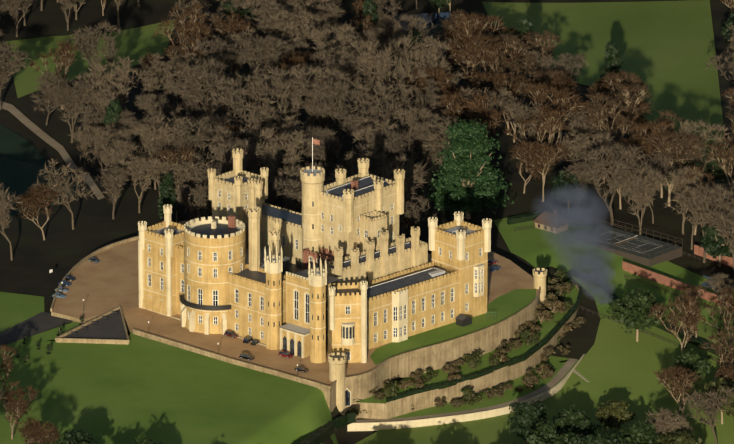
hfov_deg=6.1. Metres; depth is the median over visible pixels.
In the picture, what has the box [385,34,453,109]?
wood tree
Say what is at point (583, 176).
wood tree
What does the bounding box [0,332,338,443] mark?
lawn
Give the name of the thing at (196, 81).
wood tree
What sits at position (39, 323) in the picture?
road tarmac
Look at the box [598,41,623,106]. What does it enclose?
tall conifer
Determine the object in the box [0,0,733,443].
ground
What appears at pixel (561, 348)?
bank shrub
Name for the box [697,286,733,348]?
park tree
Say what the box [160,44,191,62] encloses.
wood tree
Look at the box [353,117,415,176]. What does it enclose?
wood tree
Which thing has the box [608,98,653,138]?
wood tree
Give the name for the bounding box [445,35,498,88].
wood tree
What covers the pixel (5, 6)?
wood tree
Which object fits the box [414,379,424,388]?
terrace shrub
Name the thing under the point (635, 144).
wood tree
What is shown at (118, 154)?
wood tree
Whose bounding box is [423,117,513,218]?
tree
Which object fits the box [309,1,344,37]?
wood tree
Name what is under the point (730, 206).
wood tree
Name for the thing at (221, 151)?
wood tree
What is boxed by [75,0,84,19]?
wood tree
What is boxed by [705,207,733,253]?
wood tree
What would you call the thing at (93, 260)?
car
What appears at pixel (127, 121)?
wood tree
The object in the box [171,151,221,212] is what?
wood tree
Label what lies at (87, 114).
wood tree
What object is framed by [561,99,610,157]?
wood tree
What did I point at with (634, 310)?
holm oak
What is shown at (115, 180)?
wood tree
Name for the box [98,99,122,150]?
evergreen
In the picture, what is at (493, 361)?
terrace shrub
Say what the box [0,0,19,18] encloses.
wood tree
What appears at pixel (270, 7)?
wood tree
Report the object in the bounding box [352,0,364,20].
wood tree
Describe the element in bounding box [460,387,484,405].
bank shrub
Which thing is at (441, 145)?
wood tree
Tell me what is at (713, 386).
tree
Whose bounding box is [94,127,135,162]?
wood tree
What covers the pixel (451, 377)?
terrace shrub
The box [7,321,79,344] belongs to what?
lawn strip
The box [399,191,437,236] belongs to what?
wood tree
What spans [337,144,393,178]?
wood tree
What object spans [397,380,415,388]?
terrace shrub
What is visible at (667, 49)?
field
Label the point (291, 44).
wood tree
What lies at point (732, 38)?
wood tree
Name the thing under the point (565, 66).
wood tree
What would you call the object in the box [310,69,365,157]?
wood tree
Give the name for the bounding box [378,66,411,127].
wood tree
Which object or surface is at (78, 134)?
wood tree
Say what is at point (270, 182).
wood tree
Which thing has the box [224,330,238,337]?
car
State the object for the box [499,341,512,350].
terrace shrub
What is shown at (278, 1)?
wood tree
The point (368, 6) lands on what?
tall conifer
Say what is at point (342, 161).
wood tree
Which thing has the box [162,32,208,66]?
wood tree
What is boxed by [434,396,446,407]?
bank shrub
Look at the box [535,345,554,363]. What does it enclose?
bank shrub
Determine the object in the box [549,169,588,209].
evergreen
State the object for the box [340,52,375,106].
wood tree
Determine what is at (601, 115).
wood tree
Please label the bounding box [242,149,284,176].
wood tree
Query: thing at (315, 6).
wood tree
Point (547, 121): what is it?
wood tree
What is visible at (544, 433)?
evergreen
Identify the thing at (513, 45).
wood tree
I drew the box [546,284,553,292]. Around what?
terrace shrub
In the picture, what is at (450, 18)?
wood tree
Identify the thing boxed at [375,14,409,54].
wood tree
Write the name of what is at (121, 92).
wood tree
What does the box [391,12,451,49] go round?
pond
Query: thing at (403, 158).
wood tree
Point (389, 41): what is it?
wood tree
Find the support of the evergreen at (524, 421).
on the ground at (62, 248)
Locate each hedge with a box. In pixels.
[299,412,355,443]
[507,212,578,225]
[546,270,621,302]
[622,303,733,361]
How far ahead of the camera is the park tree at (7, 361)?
2242.96 m
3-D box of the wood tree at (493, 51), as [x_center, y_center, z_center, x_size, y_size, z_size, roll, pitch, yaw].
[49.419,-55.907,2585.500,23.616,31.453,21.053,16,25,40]
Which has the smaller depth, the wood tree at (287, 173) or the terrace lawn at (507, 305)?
the terrace lawn at (507, 305)
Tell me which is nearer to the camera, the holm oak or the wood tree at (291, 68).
the holm oak
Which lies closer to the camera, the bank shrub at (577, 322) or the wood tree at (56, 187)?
the bank shrub at (577, 322)
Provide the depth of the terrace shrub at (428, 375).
2283.50 m
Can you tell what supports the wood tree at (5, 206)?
on the ground at (62, 248)
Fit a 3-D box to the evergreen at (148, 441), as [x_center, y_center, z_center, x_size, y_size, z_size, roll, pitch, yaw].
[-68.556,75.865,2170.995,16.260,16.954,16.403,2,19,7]
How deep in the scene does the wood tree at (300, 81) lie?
2515.05 m
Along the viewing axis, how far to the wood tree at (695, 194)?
2400.54 m
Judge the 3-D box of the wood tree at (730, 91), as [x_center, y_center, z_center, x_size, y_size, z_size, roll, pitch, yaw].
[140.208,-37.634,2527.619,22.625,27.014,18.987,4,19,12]
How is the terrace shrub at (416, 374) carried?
on the castle platform
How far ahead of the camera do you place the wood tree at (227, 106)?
2547.81 m
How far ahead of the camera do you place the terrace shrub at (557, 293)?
2361.90 m
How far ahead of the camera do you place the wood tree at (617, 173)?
2425.40 m
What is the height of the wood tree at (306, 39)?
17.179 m
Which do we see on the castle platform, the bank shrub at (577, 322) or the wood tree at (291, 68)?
the bank shrub at (577, 322)
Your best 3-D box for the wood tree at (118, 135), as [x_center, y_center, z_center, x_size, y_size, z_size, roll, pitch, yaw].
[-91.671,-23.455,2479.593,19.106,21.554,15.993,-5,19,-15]
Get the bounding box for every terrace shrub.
[368,387,377,395]
[374,391,384,400]
[383,380,394,384]
[383,381,399,397]
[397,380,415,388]
[409,370,423,382]
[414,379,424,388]
[423,373,431,382]
[424,368,438,377]
[442,364,460,375]
[447,374,460,380]
[451,359,464,366]
[461,351,482,368]
[488,355,499,366]
[493,348,508,362]
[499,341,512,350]
[510,338,522,348]
[514,324,527,338]
[519,329,539,345]
[524,321,540,336]
[534,303,553,323]
[540,292,566,315]
[546,269,565,284]
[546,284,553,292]
[549,277,572,295]
[553,290,564,300]
[557,301,570,312]
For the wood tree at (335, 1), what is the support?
on the ground at (62, 248)
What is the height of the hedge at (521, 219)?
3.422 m
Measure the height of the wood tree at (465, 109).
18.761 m
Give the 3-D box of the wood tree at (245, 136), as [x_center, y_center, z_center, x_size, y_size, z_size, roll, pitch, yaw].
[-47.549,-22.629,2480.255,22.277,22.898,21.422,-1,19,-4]
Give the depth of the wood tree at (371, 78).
2588.17 m
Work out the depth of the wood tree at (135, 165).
2437.55 m
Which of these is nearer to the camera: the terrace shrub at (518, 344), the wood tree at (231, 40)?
the terrace shrub at (518, 344)
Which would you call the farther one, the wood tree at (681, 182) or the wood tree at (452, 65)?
the wood tree at (452, 65)
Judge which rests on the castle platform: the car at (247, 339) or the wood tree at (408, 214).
the car at (247, 339)
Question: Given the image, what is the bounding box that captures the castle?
[138,137,491,362]
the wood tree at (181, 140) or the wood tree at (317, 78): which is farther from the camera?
the wood tree at (317, 78)
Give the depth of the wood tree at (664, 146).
2452.75 m
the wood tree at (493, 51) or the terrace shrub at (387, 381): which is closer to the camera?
the terrace shrub at (387, 381)
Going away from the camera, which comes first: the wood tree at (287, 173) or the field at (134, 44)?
the wood tree at (287, 173)
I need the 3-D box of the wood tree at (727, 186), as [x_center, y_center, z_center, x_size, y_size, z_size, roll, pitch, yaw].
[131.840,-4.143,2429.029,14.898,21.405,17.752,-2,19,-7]
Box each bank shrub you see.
[346,398,361,416]
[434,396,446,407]
[450,399,467,406]
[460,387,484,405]
[484,389,494,398]
[490,388,502,396]
[496,383,512,393]
[522,370,539,384]
[526,381,534,389]
[533,363,555,379]
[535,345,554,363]
[554,321,572,336]
[557,345,570,354]
[571,316,586,327]
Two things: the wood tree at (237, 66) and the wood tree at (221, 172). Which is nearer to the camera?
the wood tree at (221, 172)
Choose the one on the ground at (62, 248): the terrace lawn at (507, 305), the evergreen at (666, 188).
the evergreen at (666, 188)
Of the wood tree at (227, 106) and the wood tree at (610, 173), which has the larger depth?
the wood tree at (227, 106)
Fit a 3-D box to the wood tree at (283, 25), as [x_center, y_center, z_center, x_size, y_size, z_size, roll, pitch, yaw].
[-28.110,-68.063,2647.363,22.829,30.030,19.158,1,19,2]
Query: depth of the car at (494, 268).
2367.80 m
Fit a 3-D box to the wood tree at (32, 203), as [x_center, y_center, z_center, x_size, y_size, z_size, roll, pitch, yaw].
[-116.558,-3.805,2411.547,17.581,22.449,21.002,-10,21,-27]
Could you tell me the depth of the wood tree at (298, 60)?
2579.16 m
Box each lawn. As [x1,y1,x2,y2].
[0,292,43,331]
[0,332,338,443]
[355,308,733,443]
[370,289,535,364]
[493,211,733,335]
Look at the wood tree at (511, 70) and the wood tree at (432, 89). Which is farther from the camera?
the wood tree at (511, 70)
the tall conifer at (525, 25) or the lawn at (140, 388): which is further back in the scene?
the tall conifer at (525, 25)
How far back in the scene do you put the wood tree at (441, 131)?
2501.30 m
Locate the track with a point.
(36, 130)
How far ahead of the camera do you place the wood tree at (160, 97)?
2550.17 m
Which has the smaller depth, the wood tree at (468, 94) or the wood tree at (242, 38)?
the wood tree at (468, 94)
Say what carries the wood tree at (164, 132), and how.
on the ground at (62, 248)
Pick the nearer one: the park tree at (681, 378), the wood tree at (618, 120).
the park tree at (681, 378)
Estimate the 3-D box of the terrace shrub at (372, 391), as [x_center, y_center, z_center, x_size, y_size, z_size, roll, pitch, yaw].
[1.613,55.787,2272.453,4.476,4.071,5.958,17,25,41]
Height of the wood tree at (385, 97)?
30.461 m
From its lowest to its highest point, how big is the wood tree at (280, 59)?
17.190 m
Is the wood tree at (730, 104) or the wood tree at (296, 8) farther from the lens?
the wood tree at (296, 8)
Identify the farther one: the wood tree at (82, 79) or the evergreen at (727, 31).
the evergreen at (727, 31)
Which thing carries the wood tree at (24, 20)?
on the ground at (62, 248)
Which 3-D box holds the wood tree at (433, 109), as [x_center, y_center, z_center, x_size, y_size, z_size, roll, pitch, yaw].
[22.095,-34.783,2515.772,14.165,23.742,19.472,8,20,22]
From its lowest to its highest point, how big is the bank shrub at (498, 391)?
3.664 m
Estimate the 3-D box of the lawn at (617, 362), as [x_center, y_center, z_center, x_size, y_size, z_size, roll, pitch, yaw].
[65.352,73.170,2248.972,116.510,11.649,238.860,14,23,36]
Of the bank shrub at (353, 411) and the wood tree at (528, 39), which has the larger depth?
the wood tree at (528, 39)
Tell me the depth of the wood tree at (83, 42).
2602.85 m
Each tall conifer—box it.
[359,0,381,49]
[515,17,538,75]
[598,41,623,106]
[700,135,726,189]
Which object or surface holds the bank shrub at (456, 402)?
on the castle platform
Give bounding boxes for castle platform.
[50,218,584,430]
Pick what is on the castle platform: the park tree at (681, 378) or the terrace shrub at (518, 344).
the terrace shrub at (518, 344)
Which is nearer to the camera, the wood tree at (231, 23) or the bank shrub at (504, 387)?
the bank shrub at (504, 387)
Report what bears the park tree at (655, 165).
on the ground at (62, 248)
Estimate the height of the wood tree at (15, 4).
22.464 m
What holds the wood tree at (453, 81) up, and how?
on the ground at (62, 248)
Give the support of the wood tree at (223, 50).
on the ground at (62, 248)
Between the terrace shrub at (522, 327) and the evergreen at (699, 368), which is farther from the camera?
the terrace shrub at (522, 327)
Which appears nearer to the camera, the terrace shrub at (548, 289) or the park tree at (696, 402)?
the park tree at (696, 402)
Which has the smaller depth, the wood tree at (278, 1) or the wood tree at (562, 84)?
the wood tree at (562, 84)
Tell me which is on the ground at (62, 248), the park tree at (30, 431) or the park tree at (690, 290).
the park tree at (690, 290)
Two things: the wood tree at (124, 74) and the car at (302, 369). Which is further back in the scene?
the wood tree at (124, 74)
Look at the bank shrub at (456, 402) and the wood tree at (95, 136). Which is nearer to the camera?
the bank shrub at (456, 402)
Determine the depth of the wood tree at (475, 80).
2567.19 m
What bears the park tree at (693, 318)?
on the ground at (62, 248)
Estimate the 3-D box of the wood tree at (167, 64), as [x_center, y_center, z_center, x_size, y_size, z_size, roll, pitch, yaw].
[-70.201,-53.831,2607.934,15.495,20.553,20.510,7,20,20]
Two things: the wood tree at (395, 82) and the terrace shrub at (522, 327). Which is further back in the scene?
the wood tree at (395, 82)
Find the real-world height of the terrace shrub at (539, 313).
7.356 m
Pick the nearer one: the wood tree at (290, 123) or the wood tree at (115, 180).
the wood tree at (115, 180)
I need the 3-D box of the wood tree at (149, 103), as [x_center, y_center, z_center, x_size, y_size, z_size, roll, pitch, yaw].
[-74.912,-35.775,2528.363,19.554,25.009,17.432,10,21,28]
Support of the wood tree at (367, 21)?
on the ground at (62, 248)
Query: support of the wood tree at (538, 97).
on the ground at (62, 248)
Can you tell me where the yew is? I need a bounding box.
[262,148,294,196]
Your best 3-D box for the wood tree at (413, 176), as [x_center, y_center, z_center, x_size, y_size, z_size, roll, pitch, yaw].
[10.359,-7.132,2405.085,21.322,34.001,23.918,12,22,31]
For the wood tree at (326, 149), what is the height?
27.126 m
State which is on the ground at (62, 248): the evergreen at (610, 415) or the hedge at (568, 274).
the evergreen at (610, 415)
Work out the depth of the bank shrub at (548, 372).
2303.91 m
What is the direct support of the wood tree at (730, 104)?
on the ground at (62, 248)
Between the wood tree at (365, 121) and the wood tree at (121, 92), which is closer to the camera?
the wood tree at (365, 121)
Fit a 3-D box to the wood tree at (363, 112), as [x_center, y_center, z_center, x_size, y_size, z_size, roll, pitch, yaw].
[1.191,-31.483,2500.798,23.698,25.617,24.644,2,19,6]
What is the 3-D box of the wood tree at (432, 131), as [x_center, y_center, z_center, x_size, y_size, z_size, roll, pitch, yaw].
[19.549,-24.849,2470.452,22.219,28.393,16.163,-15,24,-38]
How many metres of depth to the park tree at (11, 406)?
2207.72 m
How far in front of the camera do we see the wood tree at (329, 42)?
2604.96 m
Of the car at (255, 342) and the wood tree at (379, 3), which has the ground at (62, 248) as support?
the wood tree at (379, 3)
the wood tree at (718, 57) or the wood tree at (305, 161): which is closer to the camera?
the wood tree at (305, 161)
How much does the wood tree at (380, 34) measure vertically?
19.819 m
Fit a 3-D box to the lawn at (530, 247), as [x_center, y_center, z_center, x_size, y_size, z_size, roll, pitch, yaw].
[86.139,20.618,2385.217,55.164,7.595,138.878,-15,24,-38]
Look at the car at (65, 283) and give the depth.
2353.01 m
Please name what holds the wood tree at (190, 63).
on the ground at (62, 248)
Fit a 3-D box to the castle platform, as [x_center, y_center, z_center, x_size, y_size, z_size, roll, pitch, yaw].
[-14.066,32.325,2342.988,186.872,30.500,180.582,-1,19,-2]
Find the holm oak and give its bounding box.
[606,287,668,341]
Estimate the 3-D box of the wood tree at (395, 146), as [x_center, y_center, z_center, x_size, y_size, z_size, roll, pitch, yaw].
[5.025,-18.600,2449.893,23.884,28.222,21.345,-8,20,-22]
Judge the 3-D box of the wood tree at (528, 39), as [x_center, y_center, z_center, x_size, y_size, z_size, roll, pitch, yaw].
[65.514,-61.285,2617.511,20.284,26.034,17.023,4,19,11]
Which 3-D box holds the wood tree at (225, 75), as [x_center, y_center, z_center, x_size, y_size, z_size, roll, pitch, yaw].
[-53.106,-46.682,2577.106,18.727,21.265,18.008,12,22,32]
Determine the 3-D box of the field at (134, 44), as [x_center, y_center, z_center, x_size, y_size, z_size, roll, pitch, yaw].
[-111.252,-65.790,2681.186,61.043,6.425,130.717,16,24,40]
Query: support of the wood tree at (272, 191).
on the ground at (62, 248)
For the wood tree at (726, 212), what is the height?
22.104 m
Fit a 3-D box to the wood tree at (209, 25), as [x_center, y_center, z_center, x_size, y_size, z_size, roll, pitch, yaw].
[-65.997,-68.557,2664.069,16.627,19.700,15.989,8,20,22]
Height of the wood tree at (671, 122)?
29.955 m
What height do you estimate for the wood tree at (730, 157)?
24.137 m
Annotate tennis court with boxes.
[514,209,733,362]
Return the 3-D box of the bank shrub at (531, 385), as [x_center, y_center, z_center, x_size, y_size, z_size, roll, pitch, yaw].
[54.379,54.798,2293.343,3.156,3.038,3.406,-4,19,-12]
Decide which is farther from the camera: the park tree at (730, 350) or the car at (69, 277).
the car at (69, 277)
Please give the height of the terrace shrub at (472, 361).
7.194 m
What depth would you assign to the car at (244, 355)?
2281.77 m
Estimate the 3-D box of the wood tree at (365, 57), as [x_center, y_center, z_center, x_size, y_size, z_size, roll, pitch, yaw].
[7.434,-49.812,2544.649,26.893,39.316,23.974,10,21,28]
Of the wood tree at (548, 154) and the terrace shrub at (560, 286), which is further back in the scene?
the wood tree at (548, 154)
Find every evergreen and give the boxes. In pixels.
[58,428,98,443]
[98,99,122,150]
[132,437,161,443]
[157,172,179,217]
[218,0,257,43]
[407,30,427,87]
[428,0,451,12]
[506,398,549,443]
[521,416,581,443]
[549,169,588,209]
[551,404,600,438]
[569,427,623,443]
[595,397,636,432]
[614,421,659,443]
[657,429,701,443]
[663,169,681,201]
[672,348,712,384]
[698,225,733,266]
[720,11,733,43]
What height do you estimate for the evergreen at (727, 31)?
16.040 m
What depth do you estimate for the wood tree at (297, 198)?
2388.58 m
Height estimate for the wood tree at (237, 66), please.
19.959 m
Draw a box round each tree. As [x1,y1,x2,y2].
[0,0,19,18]
[0,0,34,36]
[0,2,12,11]
[0,41,30,109]
[0,183,22,260]
[0,190,14,222]
[0,343,17,391]
[0,381,38,438]
[12,416,59,443]
[13,183,58,239]
[20,0,25,25]
[28,39,77,109]
[30,158,94,229]
[31,71,73,124]
[50,81,95,142]
[58,0,76,30]
[62,19,125,103]
[68,124,100,171]
[71,104,105,161]
[74,71,120,128]
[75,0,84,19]
[78,123,122,174]
[82,56,141,101]
[84,79,131,129]
[87,128,134,163]
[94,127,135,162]
[94,139,139,201]
[95,164,133,218]
[101,0,105,15]
[109,109,135,130]
[112,75,136,110]
[114,0,122,25]
[120,108,168,185]
[121,153,162,212]
[122,115,159,169]
[133,124,177,189]
[135,52,168,93]
[135,53,172,96]
[135,91,171,118]
[135,93,192,144]
[137,140,178,196]
[141,64,193,127]
[146,159,202,221]
[148,144,196,212]
[154,1,213,55]
[158,115,220,163]
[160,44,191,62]
[160,57,212,113]
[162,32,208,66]
[162,51,198,103]
[169,0,209,33]
[169,55,230,147]
[169,117,232,200]
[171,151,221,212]
[174,183,211,220]
[175,21,219,47]
[178,0,219,12]
[181,88,225,119]
[182,114,219,157]
[193,38,238,100]
[194,9,228,57]
[194,150,257,187]
[196,112,229,144]
[201,34,241,70]
[204,71,245,117]
[206,127,259,149]
[207,136,268,172]
[210,11,257,73]
[210,71,272,140]
[211,82,249,125]
[212,123,244,141]
[216,0,249,18]
[220,145,278,170]
[222,45,248,79]
[226,27,276,77]
[227,16,262,62]
[229,35,291,104]
[241,76,267,108]
[242,0,290,69]
[242,37,271,76]
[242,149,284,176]
[244,97,284,139]
[250,65,318,154]
[252,127,316,210]
[253,5,289,37]
[256,0,288,37]
[256,127,289,160]
[257,71,311,129]
[258,173,301,207]
[265,162,302,212]
[266,8,320,54]
[266,177,281,203]
[268,32,311,63]
[274,55,289,97]
[275,55,312,118]
[275,115,316,156]
[276,125,321,174]
[280,50,317,107]
[281,0,334,33]
[283,191,301,213]
[284,64,319,128]
[290,62,349,127]
[293,28,327,56]
[299,0,330,23]
[299,126,341,172]
[301,97,334,129]
[301,161,334,184]
[307,96,350,130]
[308,20,363,92]
[308,42,365,94]
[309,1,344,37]
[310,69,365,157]
[321,34,362,63]
[324,165,381,183]
[326,25,361,51]
[331,0,343,27]
[336,151,377,174]
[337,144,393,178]
[339,97,395,141]
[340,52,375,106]
[345,14,376,55]
[347,113,390,151]
[348,80,429,127]
[349,37,429,131]
[350,71,393,110]
[350,128,411,174]
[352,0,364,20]
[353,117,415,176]
[357,70,388,111]
[358,26,399,53]
[363,0,412,50]
[369,167,419,220]
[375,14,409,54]
[377,35,407,71]
[377,159,426,199]
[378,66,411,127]
[380,153,422,233]
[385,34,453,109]
[390,104,435,166]
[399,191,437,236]
[401,15,455,53]
[403,113,450,185]
[404,65,457,101]
[407,116,461,178]
[410,78,445,111]
[414,93,450,141]
[416,49,452,72]
[422,58,452,85]
[423,117,513,218]
[426,64,463,120]
[434,8,477,78]
[435,115,451,163]
[439,53,458,73]
[439,90,503,138]
[440,29,462,72]
[440,84,474,104]
[442,12,509,83]
[444,10,485,36]
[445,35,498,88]
[445,118,488,155]
[446,85,517,158]
[446,102,487,122]
[460,69,502,107]
[465,32,533,98]
[480,21,509,68]
[481,26,517,66]
[484,32,529,67]
[488,77,520,134]
[493,54,542,113]
[494,73,548,141]
[497,38,525,63]
[503,103,565,176]
[504,101,557,171]
[508,141,553,193]
[510,141,569,201]
[512,30,563,70]
[516,68,568,131]
[523,49,562,80]
[524,83,589,160]
[533,101,578,140]
[544,76,582,136]
[546,52,589,113]
[555,130,614,198]
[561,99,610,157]
[563,161,593,206]
[565,105,607,161]
[581,141,651,224]
[584,73,628,115]
[584,90,644,183]
[596,152,639,208]
[602,71,647,140]
[604,139,629,193]
[605,82,651,135]
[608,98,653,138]
[608,112,655,145]
[608,133,658,174]
[610,85,652,109]
[619,166,669,234]
[619,169,670,223]
[628,117,676,197]
[635,150,677,210]
[642,407,693,440]
[644,126,708,205]
[646,120,679,156]
[647,293,703,353]
[649,108,687,169]
[652,366,698,423]
[663,190,712,249]
[664,165,706,234]
[670,119,732,192]
[672,284,706,336]
[675,165,717,234]
[675,385,733,443]
[676,183,733,262]
[696,197,733,233]
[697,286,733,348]
[697,377,733,423]
[701,325,733,381]
[703,273,733,319]
[705,45,733,83]
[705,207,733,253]
[706,136,733,201]
[714,211,733,270]
[715,363,733,383]
[720,0,733,11]
[721,86,733,116]
[723,181,733,199]
[725,110,733,138]
[726,24,733,49]
[726,88,733,111]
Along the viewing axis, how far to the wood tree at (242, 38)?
2629.81 m
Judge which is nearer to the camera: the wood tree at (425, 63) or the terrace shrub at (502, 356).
the terrace shrub at (502, 356)
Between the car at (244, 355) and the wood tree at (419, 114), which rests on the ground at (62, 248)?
the wood tree at (419, 114)
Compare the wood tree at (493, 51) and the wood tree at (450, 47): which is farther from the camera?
the wood tree at (450, 47)
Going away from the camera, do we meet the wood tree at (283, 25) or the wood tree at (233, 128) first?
the wood tree at (233, 128)
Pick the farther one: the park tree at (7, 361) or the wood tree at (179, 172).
the wood tree at (179, 172)
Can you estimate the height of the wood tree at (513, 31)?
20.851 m
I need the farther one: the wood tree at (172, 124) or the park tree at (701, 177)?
the wood tree at (172, 124)
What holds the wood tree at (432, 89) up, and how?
on the ground at (62, 248)
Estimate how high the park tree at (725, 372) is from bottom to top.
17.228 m
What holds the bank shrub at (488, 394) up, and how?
on the castle platform
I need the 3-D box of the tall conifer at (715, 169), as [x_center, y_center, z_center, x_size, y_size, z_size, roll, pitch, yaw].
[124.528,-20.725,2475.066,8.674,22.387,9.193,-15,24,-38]
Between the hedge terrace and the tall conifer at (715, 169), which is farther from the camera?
the tall conifer at (715, 169)
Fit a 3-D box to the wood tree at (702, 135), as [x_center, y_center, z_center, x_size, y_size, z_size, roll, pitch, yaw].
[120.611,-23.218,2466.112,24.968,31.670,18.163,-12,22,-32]
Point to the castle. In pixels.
(341, 265)
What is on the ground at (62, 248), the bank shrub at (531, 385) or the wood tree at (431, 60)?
the wood tree at (431, 60)
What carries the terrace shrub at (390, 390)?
on the castle platform
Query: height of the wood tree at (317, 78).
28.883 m
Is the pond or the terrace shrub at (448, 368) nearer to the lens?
the terrace shrub at (448, 368)
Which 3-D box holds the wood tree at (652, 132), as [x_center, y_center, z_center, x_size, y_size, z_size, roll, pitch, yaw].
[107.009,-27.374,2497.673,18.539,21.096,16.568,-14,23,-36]
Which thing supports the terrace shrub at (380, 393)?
on the castle platform
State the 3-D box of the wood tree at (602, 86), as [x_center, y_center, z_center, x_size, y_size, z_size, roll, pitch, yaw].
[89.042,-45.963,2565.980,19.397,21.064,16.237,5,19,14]
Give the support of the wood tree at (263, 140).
on the ground at (62, 248)
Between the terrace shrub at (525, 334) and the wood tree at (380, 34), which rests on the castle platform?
the terrace shrub at (525, 334)
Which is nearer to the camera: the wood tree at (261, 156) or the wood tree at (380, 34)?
the wood tree at (261, 156)
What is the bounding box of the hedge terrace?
[386,288,582,401]
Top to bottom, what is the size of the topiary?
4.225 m
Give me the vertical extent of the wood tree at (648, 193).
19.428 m
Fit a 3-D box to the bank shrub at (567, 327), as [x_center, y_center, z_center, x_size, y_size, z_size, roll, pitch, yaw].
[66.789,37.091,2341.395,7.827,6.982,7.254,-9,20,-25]
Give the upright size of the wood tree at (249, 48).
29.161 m
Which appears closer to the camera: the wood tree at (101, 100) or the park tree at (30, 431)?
the park tree at (30, 431)
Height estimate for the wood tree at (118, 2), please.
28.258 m
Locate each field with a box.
[6,19,175,97]
[482,0,728,172]
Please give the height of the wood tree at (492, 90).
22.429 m
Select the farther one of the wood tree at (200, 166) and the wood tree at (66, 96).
the wood tree at (66, 96)
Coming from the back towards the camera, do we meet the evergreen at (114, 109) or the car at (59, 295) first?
the evergreen at (114, 109)
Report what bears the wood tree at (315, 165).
on the ground at (62, 248)
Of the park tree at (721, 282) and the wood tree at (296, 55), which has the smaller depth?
the park tree at (721, 282)
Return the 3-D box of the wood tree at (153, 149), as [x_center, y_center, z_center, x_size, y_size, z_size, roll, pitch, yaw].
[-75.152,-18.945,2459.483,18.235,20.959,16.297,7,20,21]
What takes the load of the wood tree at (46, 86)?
on the ground at (62, 248)
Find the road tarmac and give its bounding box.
[0,312,72,345]
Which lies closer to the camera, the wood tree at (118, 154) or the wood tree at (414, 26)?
the wood tree at (118, 154)
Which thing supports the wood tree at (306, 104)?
on the ground at (62, 248)
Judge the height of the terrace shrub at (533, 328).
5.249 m
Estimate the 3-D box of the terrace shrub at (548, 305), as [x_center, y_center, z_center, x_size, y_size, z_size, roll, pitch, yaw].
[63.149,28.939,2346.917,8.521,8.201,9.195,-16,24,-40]
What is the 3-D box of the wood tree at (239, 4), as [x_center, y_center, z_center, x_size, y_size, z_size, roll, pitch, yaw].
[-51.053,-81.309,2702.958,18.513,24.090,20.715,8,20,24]
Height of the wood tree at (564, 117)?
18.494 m
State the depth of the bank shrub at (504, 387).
2289.19 m
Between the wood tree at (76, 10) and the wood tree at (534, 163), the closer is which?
the wood tree at (534, 163)
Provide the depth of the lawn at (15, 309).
2337.34 m
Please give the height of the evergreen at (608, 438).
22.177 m
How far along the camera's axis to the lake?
2508.19 m
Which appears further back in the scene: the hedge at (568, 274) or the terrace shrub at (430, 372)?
the hedge at (568, 274)
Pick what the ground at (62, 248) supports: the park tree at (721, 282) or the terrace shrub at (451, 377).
the park tree at (721, 282)
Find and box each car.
[52,293,65,298]
[55,287,68,292]
[58,280,71,285]
[62,275,75,280]
[88,257,99,263]
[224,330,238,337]
[239,352,253,359]
[243,336,252,342]
[250,339,259,344]
[278,350,292,357]
[295,366,308,372]
[488,259,497,264]
[489,266,501,271]
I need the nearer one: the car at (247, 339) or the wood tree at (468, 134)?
the car at (247, 339)
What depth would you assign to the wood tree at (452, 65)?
2612.83 m
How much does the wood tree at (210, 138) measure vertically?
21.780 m
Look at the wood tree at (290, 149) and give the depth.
2438.06 m
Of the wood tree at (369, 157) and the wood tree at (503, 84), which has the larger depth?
the wood tree at (503, 84)
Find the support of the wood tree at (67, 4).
on the ground at (62, 248)
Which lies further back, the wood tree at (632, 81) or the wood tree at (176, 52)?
the wood tree at (176, 52)
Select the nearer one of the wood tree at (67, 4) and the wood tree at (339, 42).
the wood tree at (339, 42)
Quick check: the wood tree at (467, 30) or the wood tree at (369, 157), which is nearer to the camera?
the wood tree at (369, 157)
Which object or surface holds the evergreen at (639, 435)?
on the ground at (62, 248)
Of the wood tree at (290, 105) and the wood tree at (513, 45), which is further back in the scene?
the wood tree at (513, 45)
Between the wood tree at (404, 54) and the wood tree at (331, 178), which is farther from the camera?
the wood tree at (404, 54)
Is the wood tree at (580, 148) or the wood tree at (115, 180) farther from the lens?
the wood tree at (580, 148)
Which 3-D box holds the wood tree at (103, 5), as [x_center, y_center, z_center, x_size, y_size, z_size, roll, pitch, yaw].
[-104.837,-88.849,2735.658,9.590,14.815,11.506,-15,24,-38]
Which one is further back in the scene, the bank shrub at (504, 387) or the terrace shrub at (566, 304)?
the terrace shrub at (566, 304)
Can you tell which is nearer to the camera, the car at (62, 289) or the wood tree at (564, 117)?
the car at (62, 289)
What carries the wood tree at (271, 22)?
on the ground at (62, 248)
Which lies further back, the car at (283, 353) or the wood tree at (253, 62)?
the wood tree at (253, 62)
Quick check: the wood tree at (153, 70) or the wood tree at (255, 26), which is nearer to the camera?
the wood tree at (153, 70)
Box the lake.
[0,124,82,217]
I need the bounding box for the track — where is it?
[1,101,104,199]
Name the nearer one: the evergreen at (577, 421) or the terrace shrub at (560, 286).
the evergreen at (577, 421)
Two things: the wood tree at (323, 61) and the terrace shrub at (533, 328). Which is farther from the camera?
the wood tree at (323, 61)
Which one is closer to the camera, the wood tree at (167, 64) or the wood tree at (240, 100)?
the wood tree at (240, 100)
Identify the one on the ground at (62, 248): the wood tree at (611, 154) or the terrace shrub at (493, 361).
the wood tree at (611, 154)
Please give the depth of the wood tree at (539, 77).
2552.81 m
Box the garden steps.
[559,360,588,381]
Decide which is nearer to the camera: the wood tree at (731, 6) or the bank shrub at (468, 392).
the bank shrub at (468, 392)
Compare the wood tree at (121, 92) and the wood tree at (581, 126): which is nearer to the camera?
the wood tree at (581, 126)
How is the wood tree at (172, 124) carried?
on the ground at (62, 248)
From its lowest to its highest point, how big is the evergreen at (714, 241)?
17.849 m
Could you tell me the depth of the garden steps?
2311.01 m
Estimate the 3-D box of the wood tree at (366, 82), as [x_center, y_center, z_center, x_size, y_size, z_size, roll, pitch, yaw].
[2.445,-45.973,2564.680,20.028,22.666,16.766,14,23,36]
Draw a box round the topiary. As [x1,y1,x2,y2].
[46,344,51,353]

